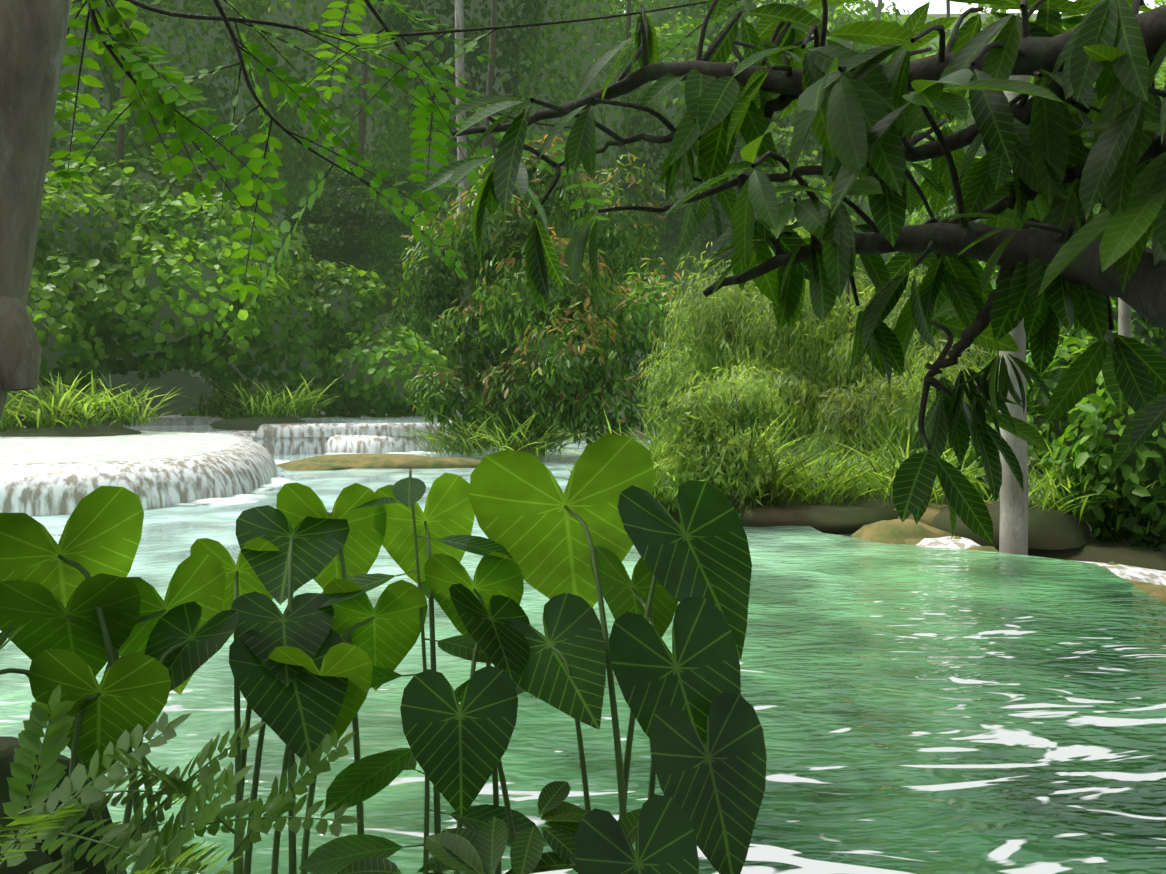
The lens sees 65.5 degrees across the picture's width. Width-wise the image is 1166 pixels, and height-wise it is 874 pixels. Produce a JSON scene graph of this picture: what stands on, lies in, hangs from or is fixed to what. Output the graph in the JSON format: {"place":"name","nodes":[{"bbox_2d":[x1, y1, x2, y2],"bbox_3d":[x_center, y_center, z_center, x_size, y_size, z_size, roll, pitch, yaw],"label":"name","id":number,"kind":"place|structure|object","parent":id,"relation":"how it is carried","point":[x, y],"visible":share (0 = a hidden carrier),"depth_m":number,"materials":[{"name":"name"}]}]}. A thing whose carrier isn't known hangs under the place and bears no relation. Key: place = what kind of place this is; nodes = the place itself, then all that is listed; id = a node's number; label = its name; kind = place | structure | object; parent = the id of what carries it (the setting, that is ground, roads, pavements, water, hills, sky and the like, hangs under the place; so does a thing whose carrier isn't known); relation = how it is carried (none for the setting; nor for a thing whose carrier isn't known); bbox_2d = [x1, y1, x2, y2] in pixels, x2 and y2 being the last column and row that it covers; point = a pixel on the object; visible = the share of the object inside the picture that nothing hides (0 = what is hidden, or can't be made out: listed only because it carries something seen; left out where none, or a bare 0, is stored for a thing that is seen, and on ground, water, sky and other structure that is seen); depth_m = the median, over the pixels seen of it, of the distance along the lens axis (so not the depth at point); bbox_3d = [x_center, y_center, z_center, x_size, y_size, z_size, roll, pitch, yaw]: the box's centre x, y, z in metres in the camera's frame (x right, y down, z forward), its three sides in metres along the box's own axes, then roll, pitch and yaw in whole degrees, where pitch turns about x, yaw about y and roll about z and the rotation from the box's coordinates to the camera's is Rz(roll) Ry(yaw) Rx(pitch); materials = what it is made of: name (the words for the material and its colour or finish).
{"place":"outdoors","nodes":[
{"label":"outdoors","id":0,"kind":"place"},
{"bbox_2d":[0,428,240,463],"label":"water","id":1,"kind":"structure","parent":0,"point":[143,445],"depth_m":16.91,"materials":[{"name":"white liquid"}]},
{"bbox_2d":[0,434,276,515],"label":"cascade","id":2,"kind":"object","parent":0,"point":[244,466],"visible":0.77,"depth_m":13.85,"materials":[{"name":"white liquid"}]},
{"bbox_2d":[131,415,208,417],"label":"water","id":3,"kind":"structure","parent":0,"point":[175,416],"depth_m":27.74,"materials":[{"name":"grey liquid"}]},
{"bbox_2d":[125,423,310,430],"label":"water","id":4,"kind":"structure","parent":0,"point":[179,428],"depth_m":25.29,"materials":[{"name":"white liquid"}]},
{"bbox_2d":[269,410,460,423],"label":"water","id":5,"kind":"structure","parent":0,"point":[403,419],"depth_m":26.29,"materials":[{"name":"white liquid"}]},
{"bbox_2d":[0,431,1165,873],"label":"water","id":6,"kind":"structure","parent":0,"point":[938,711],"depth_m":5.24,"materials":[{"name":"green liquid"}]},
{"bbox_2d":[0,0,71,420],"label":"tree trunk","id":7,"kind":"object","parent":6,"relation":"in","point":[33,34],"visible":1,"depth_m":2.51,"materials":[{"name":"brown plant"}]},
{"bbox_2d":[0,736,126,873],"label":"rock","id":8,"kind":"object","parent":6,"relation":"in","point":[34,859],"visible":0.29,"depth_m":2.98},
{"bbox_2d":[171,431,329,454],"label":"cascade","id":9,"kind":"object","parent":6,"relation":"on","point":[293,445],"visible":0.14,"depth_m":24.14,"materials":[{"name":"white liquid"}]},
{"bbox_2d":[172,451,435,506],"bbox_3d":[-7.039,0.750,18.893,4.893,0.136,12.385,0,4,8],"label":"water foam","id":10,"kind":"object","parent":6,"relation":"on","point":[231,499],"visible":0.23,"depth_m":15.20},
{"bbox_2d":[0,417,1165,570],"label":"riverbank","id":11,"kind":"structure","parent":0,"point":[1056,534],"depth_m":12.13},
{"bbox_2d":[0,366,784,519],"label":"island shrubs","id":12,"kind":"object","parent":11,"relation":"on","point":[674,475],"visible":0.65,"depth_m":12.05,"materials":[{"name":"green plant"}]},
{"bbox_2d":[675,384,756,518],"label":"shrub stems","id":13,"kind":"object","parent":12,"relation":"attached to","point":[733,504],"visible":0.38,"depth_m":12.09,"materials":[{"name":"green plant"}]},
{"bbox_2d":[0,369,1164,523],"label":"grass clumps","id":14,"kind":"object","parent":11,"relation":"on","point":[799,477],"visible":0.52,"depth_m":20.00,"materials":[{"name":"green plant"}]},
{"bbox_2d":[174,0,1130,554],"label":"tree trunks","id":15,"kind":"object","parent":11,"relation":"on","point":[1012,518],"visible":0.12,"depth_m":11.07,"materials":[{"name":"grey wood"}]},
{"bbox_2d":[389,134,684,447],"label":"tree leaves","id":16,"kind":"object","parent":15,"relation":"attached to","point":[592,396],"visible":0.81,"depth_m":22.70,"materials":[{"name":"green plant"}]},
{"bbox_2d":[276,453,1165,602],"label":"travertine rock","id":17,"kind":"object","parent":11,"relation":"on","point":[908,530],"visible":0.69,"depth_m":19.70,"materials":[{"name":"stone"}]},
{"bbox_2d":[917,536,1165,584],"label":"white rocks","id":18,"kind":"object","parent":17,"relation":"on","point":[1147,575],"visible":0.17,"depth_m":9.74,"materials":[{"name":"white stone"}]},
{"bbox_2d":[637,208,1028,494],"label":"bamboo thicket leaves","id":19,"kind":"object","parent":11,"relation":"on","point":[882,408],"visible":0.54,"depth_m":18.11,"materials":[{"name":"green plant"}]},
{"bbox_2d":[55,0,1165,438],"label":"trees","id":20,"kind":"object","parent":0,"point":[396,140],"depth_m":35.07,"materials":[{"name":"green plant"}]},
{"bbox_2d":[195,3,1162,458],"bbox_3d":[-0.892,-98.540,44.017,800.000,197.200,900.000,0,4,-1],"label":"ground","id":21,"kind":"structure","parent":0,"point":[795,447],"depth_m":37.01,"materials":[{"name":"green plant"}]},
{"bbox_2d":[24,416,222,427],"bbox_3d":[-25.254,-1.376,42.587,31.353,0.310,34.117,0,4,-1],"label":"terrace rock","id":22,"kind":"object","parent":21,"relation":"on","point":[186,421],"visible":0.23,"depth_m":26.94,"materials":[{"name":"grey stone"}]},
{"bbox_2d":[94,371,211,416],"bbox_3d":[-12.494,-1.251,26.061,3.512,1.365,2.856,0,4,-1],"label":"rock","id":23,"kind":"object","parent":21,"relation":"on","point":[193,387],"visible":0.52,"depth_m":25.12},
{"bbox_2d":[0,684,359,873],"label":"fern","id":24,"kind":"object","parent":21,"relation":"on","point":[51,773],"depth_m":1.91,"materials":[{"name":"green plant"}]},
{"bbox_2d":[3,89,458,425],"bbox_3d":[-11.959,-5.276,29.099,20.071,11.184,11.408,-3,4,-38],"label":"bush","id":25,"kind":"object","parent":21,"relation":"on","point":[78,318],"visible":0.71,"depth_m":26.94,"materials":[{"name":"green plant"}]},
{"bbox_2d":[168,410,348,417],"bbox_3d":[-22.894,-1.917,49.049,36.342,0.300,41.246,0,4,-1],"label":"terrace rock","id":26,"kind":"object","parent":21,"relation":"on","point":[322,413],"visible":0.02,"depth_m":29.05,"materials":[{"name":"grey stone"}]},
{"bbox_2d":[0,505,685,873],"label":"leaf stems","id":27,"kind":"object","parent":21,"relation":"on","point":[244,867],"visible":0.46,"depth_m":2.64,"materials":[{"name":"green plant"}]},
{"bbox_2d":[0,433,766,873],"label":"taro leaves","id":28,"kind":"object","parent":27,"relation":"attached to","point":[302,673],"visible":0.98,"depth_m":2.58,"materials":[{"name":"green plant"}]},
{"bbox_2d":[256,417,478,437],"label":"cascade","id":29,"kind":"object","parent":21,"relation":"on","point":[308,430],"visible":0.44,"depth_m":24.49,"materials":[{"name":"white liquid"}]},
{"bbox_2d":[324,434,460,453],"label":"cascade","id":30,"kind":"object","parent":21,"relation":"on","point":[362,444],"visible":0.33,"depth_m":24.44,"materials":[{"name":"white liquid"}]},
{"bbox_2d":[49,0,740,308],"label":"hanging leafy branches","id":31,"kind":"object","parent":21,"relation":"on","point":[185,130],"depth_m":3.71,"materials":[{"name":"green plant"}]},
{"bbox_2d":[298,469,547,873],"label":"leafy plant","id":32,"kind":"object","parent":21,"relation":"on","point":[360,780],"depth_m":2.72,"materials":[{"name":"green plant"}]},
{"bbox_2d":[337,781,641,873],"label":"understorey leaves","id":33,"kind":"object","parent":21,"relation":"on","point":[469,851],"visible":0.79,"depth_m":2.04,"materials":[{"name":"green plant"}]},
{"bbox_2d":[117,0,949,498],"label":"distant tree trunks","id":34,"kind":"object","parent":21,"relation":"on","point":[361,106],"visible":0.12,"depth_m":31.56,"materials":[{"name":"wood"}]},
{"bbox_2d":[246,0,881,277],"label":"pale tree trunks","id":35,"kind":"object","parent":21,"relation":"on","point":[878,15],"depth_m":33.49,"materials":[{"name":"grey wood"}]},
{"bbox_2d":[27,113,1165,506],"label":"bush","id":36,"kind":"object","parent":21,"relation":"on","point":[165,309],"visible":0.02,"depth_m":25.77,"materials":[{"name":"green plant"}]},
{"bbox_2d":[891,62,1165,551],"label":"jungle bush","id":37,"kind":"object","parent":21,"relation":"on","point":[1099,411],"visible":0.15,"depth_m":11.84,"materials":[{"name":"green plant"}]},
{"bbox_2d":[420,0,1165,543],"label":"tree leaves","id":38,"kind":"object","parent":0,"point":[862,114],"depth_m":2.33,"materials":[{"name":"green plant"}]},
{"bbox_2d":[759,459,939,536],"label":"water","id":39,"kind":"structure","parent":0,"point":[936,486],"depth_m":21.15,"materials":[{"name":"green liquid"}]},
{"bbox_2d":[621,0,1165,14],"label":"sky","id":40,"kind":"structure","parent":0,"point":[936,6],"materials":[{"name":"white"}]}
]}

